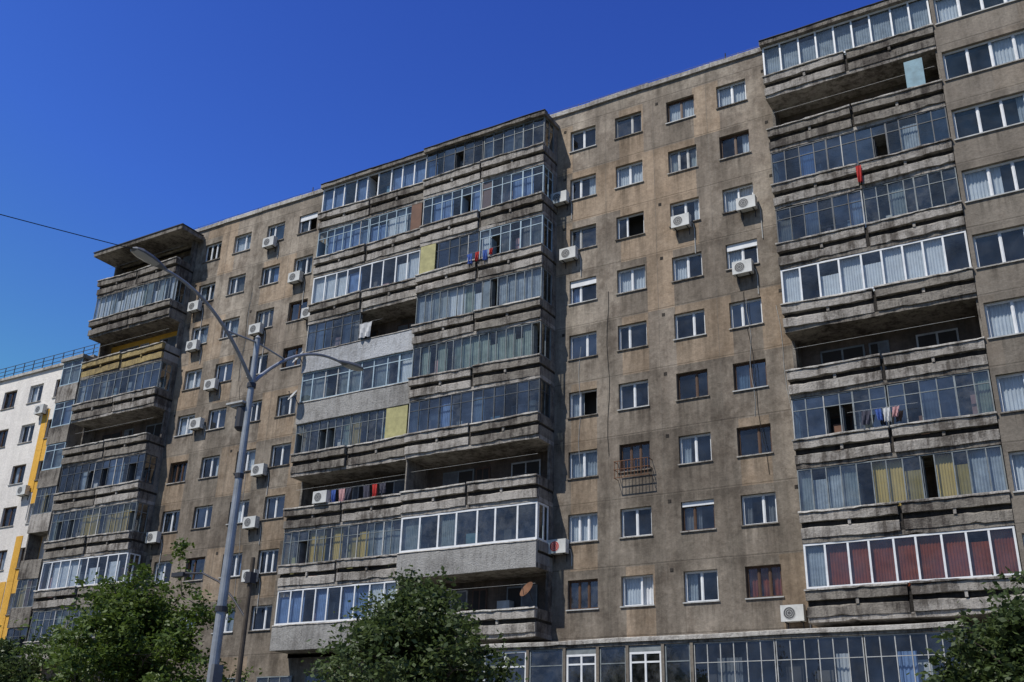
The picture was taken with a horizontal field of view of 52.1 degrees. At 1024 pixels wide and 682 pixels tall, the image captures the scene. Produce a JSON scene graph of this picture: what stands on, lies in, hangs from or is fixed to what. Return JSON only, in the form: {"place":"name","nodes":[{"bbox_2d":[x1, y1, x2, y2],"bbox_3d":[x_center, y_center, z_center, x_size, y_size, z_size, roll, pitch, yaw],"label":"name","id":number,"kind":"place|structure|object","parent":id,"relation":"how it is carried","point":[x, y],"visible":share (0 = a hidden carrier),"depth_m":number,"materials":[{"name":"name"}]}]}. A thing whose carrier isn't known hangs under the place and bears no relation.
{"place":"outdoors","nodes":[
{"label":"outdoors","id":0,"kind":"place"},
{"bbox_2d":[0,0,880,378],"label":"sky","id":1,"kind":"structure","parent":0,"point":[121,121],"materials":[{"name":"blue"}]},
{"label":"ground","id":2,"kind":"structure","parent":0,"visible":0},
{"bbox_2d":[0,625,71,681],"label":"deciduous tree","id":3,"kind":"object","parent":2,"relation":"on","point":[14,668],"visible":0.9,"depth_m":48.45,"materials":[{"name":"green plant"}]},
{"bbox_2d":[0,355,97,681],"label":"walls","id":4,"kind":"structure","parent":2,"relation":"on","point":[17,418],"depth_m":66.37,"materials":[{"name":"white paint"}]},
{"bbox_2d":[16,485,30,519],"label":"air conditioner","id":5,"kind":"object","parent":4,"relation":"attached to","point":[22,490],"visible":1,"depth_m":64.59,"materials":[{"name":"metal"}]},
{"bbox_2d":[0,380,60,615],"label":"windows","id":6,"kind":"structure","parent":4,"relation":"attached to","point":[10,513],"depth_m":67.33,"materials":[{"name":"grey glass"}]},
{"bbox_2d":[0,362,80,606],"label":"curtains","id":7,"kind":"object","parent":6,"relation":"attached to","point":[74,378],"visible":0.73,"depth_m":64.24,"materials":[{"name":"fabric"}]},
{"bbox_2d":[34,404,47,429],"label":"air conditioner","id":8,"kind":"object","parent":4,"relation":"attached to","point":[40,409],"visible":1,"depth_m":66.70,"materials":[{"name":"metal"}]},
{"bbox_2d":[0,343,98,377],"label":"roof railing","id":9,"kind":"object","parent":4,"relation":"on","point":[47,360],"visible":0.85,"depth_m":69.16,"materials":[{"name":"metal"}]},
{"bbox_2d":[7,353,95,670],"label":"balconies","id":10,"kind":"structure","parent":4,"relation":"attached to","point":[31,563],"depth_m":62.33,"materials":[{"name":"concrete"}]},
{"bbox_2d":[6,358,83,656],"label":"loggias","id":11,"kind":"object","parent":10,"relation":"on","point":[46,507],"visible":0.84,"depth_m":62.27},
{"bbox_2d":[10,537,261,681],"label":"deciduous tree","id":12,"kind":"object","parent":2,"relation":"on","point":[130,642],"visible":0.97,"depth_m":41.66,"materials":[{"name":"green plant"}]},
{"bbox_2d":[130,247,363,681],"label":"street lamp","id":13,"kind":"object","parent":2,"relation":"on","point":[243,408],"visible":1,"depth_m":21.46,"materials":[{"name":"metal"}]},
{"bbox_2d":[301,565,528,681],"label":"deciduous tree","id":14,"kind":"object","parent":2,"relation":"on","point":[405,639],"visible":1,"depth_m":32.09,"materials":[{"name":"green plant"}]},
{"bbox_2d":[39,0,1023,681],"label":"walls","id":15,"kind":"structure","parent":2,"relation":"on","point":[667,554],"depth_m":44.49,"materials":[{"name":"paint"}]},
{"bbox_2d":[145,531,161,568],"bbox_3d":[-19.309,11.253,56.314,0.957,1.949,0.412,-12,-27,29],"label":"air conditioner","id":16,"kind":"object","parent":15,"relation":"attached to","point":[154,537],"visible":1,"depth_m":56.41,"materials":[{"name":"metal"}]},
{"bbox_2d":[185,339,201,363],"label":"air conditioner","id":17,"kind":"object","parent":15,"relation":"attached to","point":[192,345],"visible":1,"depth_m":60.49,"materials":[{"name":"metal"}]},
{"bbox_2d":[187,300,202,327],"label":"air conditioner","id":18,"kind":"object","parent":15,"relation":"attached to","point":[194,306],"visible":1,"depth_m":61.70,"materials":[{"name":"metal"}]},
{"bbox_2d":[189,417,205,437],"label":"air conditioner","id":19,"kind":"object","parent":15,"relation":"attached to","point":[196,424],"visible":1,"depth_m":57.90,"materials":[{"name":"metal"}]},
{"bbox_2d":[203,378,219,396],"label":"air conditioner","id":20,"kind":"object","parent":15,"relation":"attached to","point":[211,384],"visible":1,"depth_m":58.45,"materials":[{"name":"metal"}]},
{"bbox_2d":[241,569,259,612],"bbox_3d":[-12.934,12.357,51.672,0.957,2.099,0.412,-12,-27,29],"label":"air conditioner","id":21,"kind":"object","parent":15,"relation":"attached to","point":[244,574],"visible":0.48,"depth_m":51.86,"materials":[{"name":"metal"}]},
{"bbox_2d":[242,516,260,543],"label":"air conditioner","id":22,"kind":"object","parent":15,"relation":"attached to","point":[250,522],"visible":1,"depth_m":53.08,"materials":[{"name":"metal"}]},
{"bbox_2d":[248,322,264,359],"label":"air conditioner","id":23,"kind":"object","parent":15,"relation":"attached to","point":[256,329],"visible":0.95,"depth_m":58.15,"materials":[{"name":"metal"}]},
{"bbox_2d":[250,463,268,494],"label":"air conditioner","id":24,"kind":"object","parent":15,"relation":"attached to","point":[257,470],"visible":1,"depth_m":54.12,"materials":[{"name":"metal"}]},
{"bbox_2d":[262,236,278,257],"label":"air conditioner","id":25,"kind":"object","parent":15,"relation":"attached to","point":[269,242],"visible":1,"depth_m":60.25,"materials":[{"name":"metal"}]},
{"bbox_2d":[288,390,297,402],"bbox_3d":[-11.089,2.792,52.984,0.517,0.708,0.714,0,-23,4],"label":"satellite dish","id":26,"kind":"object","parent":15,"relation":"attached to","point":[292,395],"visible":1,"depth_m":53.04,"materials":[{"name":"metal"}]},
{"bbox_2d":[287,270,304,303],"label":"air conditioner","id":27,"kind":"object","parent":15,"relation":"attached to","point":[295,277],"visible":1,"depth_m":58.01,"materials":[{"name":"metal"}]},
{"bbox_2d":[301,307,316,337],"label":"air conditioner","id":28,"kind":"object","parent":15,"relation":"attached to","point":[305,313],"visible":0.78,"depth_m":56.55,"materials":[{"name":"metal"}]},
{"bbox_2d":[93,0,918,268],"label":"roof","id":29,"kind":"structure","parent":15,"relation":"on","point":[178,236],"depth_m":54.30,"materials":[{"name":"concrete"}]},
{"bbox_2d":[23,0,1023,665],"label":"balconies","id":30,"kind":"structure","parent":15,"relation":"attached to","point":[903,308],"depth_m":45.45,"materials":[{"name":"concrete"}]},
{"bbox_2d":[312,490,331,504],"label":"air conditioner","id":31,"kind":"object","parent":30,"relation":"attached to","point":[321,497],"visible":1,"depth_m":49.77,"materials":[{"name":"metal"}]},
{"bbox_2d":[330,487,351,502],"bbox_3d":[-8.355,7.486,50.005,2.940,0.874,0.117,-12,-27,29],"label":"hanging laundry","id":32,"kind":"object","parent":30,"relation":"hanging from","point":[343,496],"visible":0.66,"depth_m":49.89,"materials":[{"name":"fabric"}]},
{"bbox_2d":[353,319,378,337],"bbox_3d":[-7.284,-0.560,52.294,1.893,0.831,0.117,-12,-27,29],"label":"hanging laundry","id":33,"kind":"object","parent":30,"relation":"hanging from","point":[365,328],"visible":1,"depth_m":52.32,"materials":[{"name":"white fabric"}]},
{"bbox_2d":[355,480,397,497],"bbox_3d":[-6.391,7.110,48.897,2.511,0.953,0.117,-12,-27,29],"label":"hanging laundry","id":34,"kind":"object","parent":30,"relation":"hanging from","point":[382,485],"visible":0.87,"depth_m":48.99,"materials":[{"name":"fabric"}]},
{"bbox_2d":[458,245,500,263],"bbox_3d":[-1.509,-4.044,49.916,2.551,0.599,0.117,-12,-27,29],"label":"hanging laundry","id":35,"kind":"object","parent":30,"relation":"hanging from","point":[469,256],"visible":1,"depth_m":49.95,"materials":[{"name":"blue fabric"}]},
{"bbox_2d":[520,582,532,600],"bbox_3d":[0.575,10.056,42.247,0.528,0.717,0.723,0,-23,4],"label":"satellite dish","id":36,"kind":"object","parent":30,"relation":"attached to","point":[526,588],"visible":1,"depth_m":42.32,"materials":[{"name":"metal"}]},
{"bbox_2d":[845,160,876,182],"bbox_3d":[13.751,-6.605,41.261,1.387,0.806,0.117,-12,-27,29],"label":"hanging laundry","id":37,"kind":"object","parent":30,"relation":"hanging from","point":[859,173],"visible":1,"depth_m":41.30,"materials":[{"name":"red fabric"}]},
{"bbox_2d":[848,402,917,424],"bbox_3d":[13.233,2.652,37.404,2.446,0.582,0.117,-12,-27,29],"label":"hanging laundry","id":38,"kind":"object","parent":30,"relation":"hanging from","point":[865,414],"visible":1,"depth_m":37.44,"materials":[{"name":"fabric"}]},
{"bbox_2d":[27,0,1021,640],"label":"balcony enclosures","id":39,"kind":"object","parent":15,"relation":"attached to","point":[397,420],"visible":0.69,"depth_m":48.03,"materials":[{"name":"grey glass"}]},
{"bbox_2d":[548,538,571,565],"bbox_3d":[1.994,8.815,43.559,0.957,1.095,0.412,-12,-27,29],"label":"air conditioner","id":40,"kind":"object","parent":15,"relation":"attached to","point":[558,546],"visible":1,"depth_m":43.50,"materials":[{"name":"white metal"}]},
{"bbox_2d":[551,190,571,218],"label":"air conditioner","id":41,"kind":"object","parent":15,"relation":"attached to","point":[560,198],"visible":1,"depth_m":50.19,"materials":[{"name":"metal"}]},
{"bbox_2d":[559,246,580,275],"bbox_3d":[2.709,-3.638,48.703,0.957,1.462,0.412,-12,-27,29],"label":"air conditioner","id":42,"kind":"object","parent":15,"relation":"attached to","point":[567,254],"visible":1,"depth_m":48.73,"materials":[{"name":"metal"}]},
{"bbox_2d":[154,0,1023,681],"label":"windows","id":43,"kind":"structure","parent":15,"relation":"attached to","point":[998,248],"depth_m":44.04,"materials":[{"name":"grey glass"}]},
{"bbox_2d":[31,0,1023,681],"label":"curtains","id":44,"kind":"object","parent":43,"relation":"attached to","point":[955,544],"visible":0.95,"depth_m":43.07,"materials":[{"name":"fabric"}]},
{"bbox_2d":[613,457,652,480],"bbox_3d":[4.986,5.275,43.200,1.560,0.725,0.425,-12,-27,29],"label":"window grille","id":45,"kind":"object","parent":15,"relation":"attached to","point":[634,467],"depth_m":43.02,"materials":[{"name":"grey metal"}]},
{"bbox_2d":[671,212,695,253],"bbox_3d":[7.523,-4.657,46.031,0.957,1.900,0.412,-12,-27,29],"label":"air conditioner","id":46,"kind":"object","parent":15,"relation":"attached to","point":[680,221],"visible":1,"depth_m":46.14,"materials":[{"name":"metal"}]},
{"bbox_2d":[732,258,758,293],"bbox_3d":[9.727,-2.625,43.683,0.957,1.507,0.412,-12,-27,29],"label":"air conditioner","id":47,"kind":"object","parent":15,"relation":"attached to","point":[742,267],"visible":1,"depth_m":43.72,"materials":[{"name":"metal"}]},
{"bbox_2d":[736,194,762,237],"bbox_3d":[10.103,-5.224,44.608,0.957,1.983,0.412,-12,-27,29],"label":"air conditioner","id":48,"kind":"object","parent":15,"relation":"attached to","point":[746,203],"visible":1,"depth_m":44.73,"materials":[{"name":"metal"}]},
{"bbox_2d":[780,604,810,628],"bbox_3d":[10.198,10.168,37.615,0.957,1.331,0.412,-12,-27,29],"label":"air conditioner","id":49,"kind":"object","parent":15,"relation":"attached to","point":[793,613],"visible":0.95,"depth_m":37.62,"materials":[{"name":"metal"}]},
{"bbox_2d":[906,566,1023,681],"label":"deciduous tree","id":50,"kind":"object","parent":2,"relation":"on","point":[996,654],"visible":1,"depth_m":26.05,"materials":[{"name":"green plant"}]},
{"label":"road","id":51,"kind":"structure","parent":0,"visible":0},
{"bbox_2d":[171,557,256,681],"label":"street lamp","id":52,"kind":"object","parent":51,"relation":"on","point":[250,577],"visible":0.9,"depth_m":24.21,"materials":[{"name":"grey metal"}]},
{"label":"pavement","id":53,"kind":"structure","parent":0,"visible":0},
{"bbox_3d":[-18.814,-0.258,10.821,1.200,11.200,0.280,-12,-27,29],"label":"utility pole","id":54,"kind":"object","parent":53,"relation":"on","visible":0},
{"bbox_2d":[0,214,130,248],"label":"overhead wire","id":55,"kind":"object","parent":54,"relation":"attached to","point":[65,231],"visible":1,"depth_m":19.70,"materials":[{"name":"rubber"}]}
]}

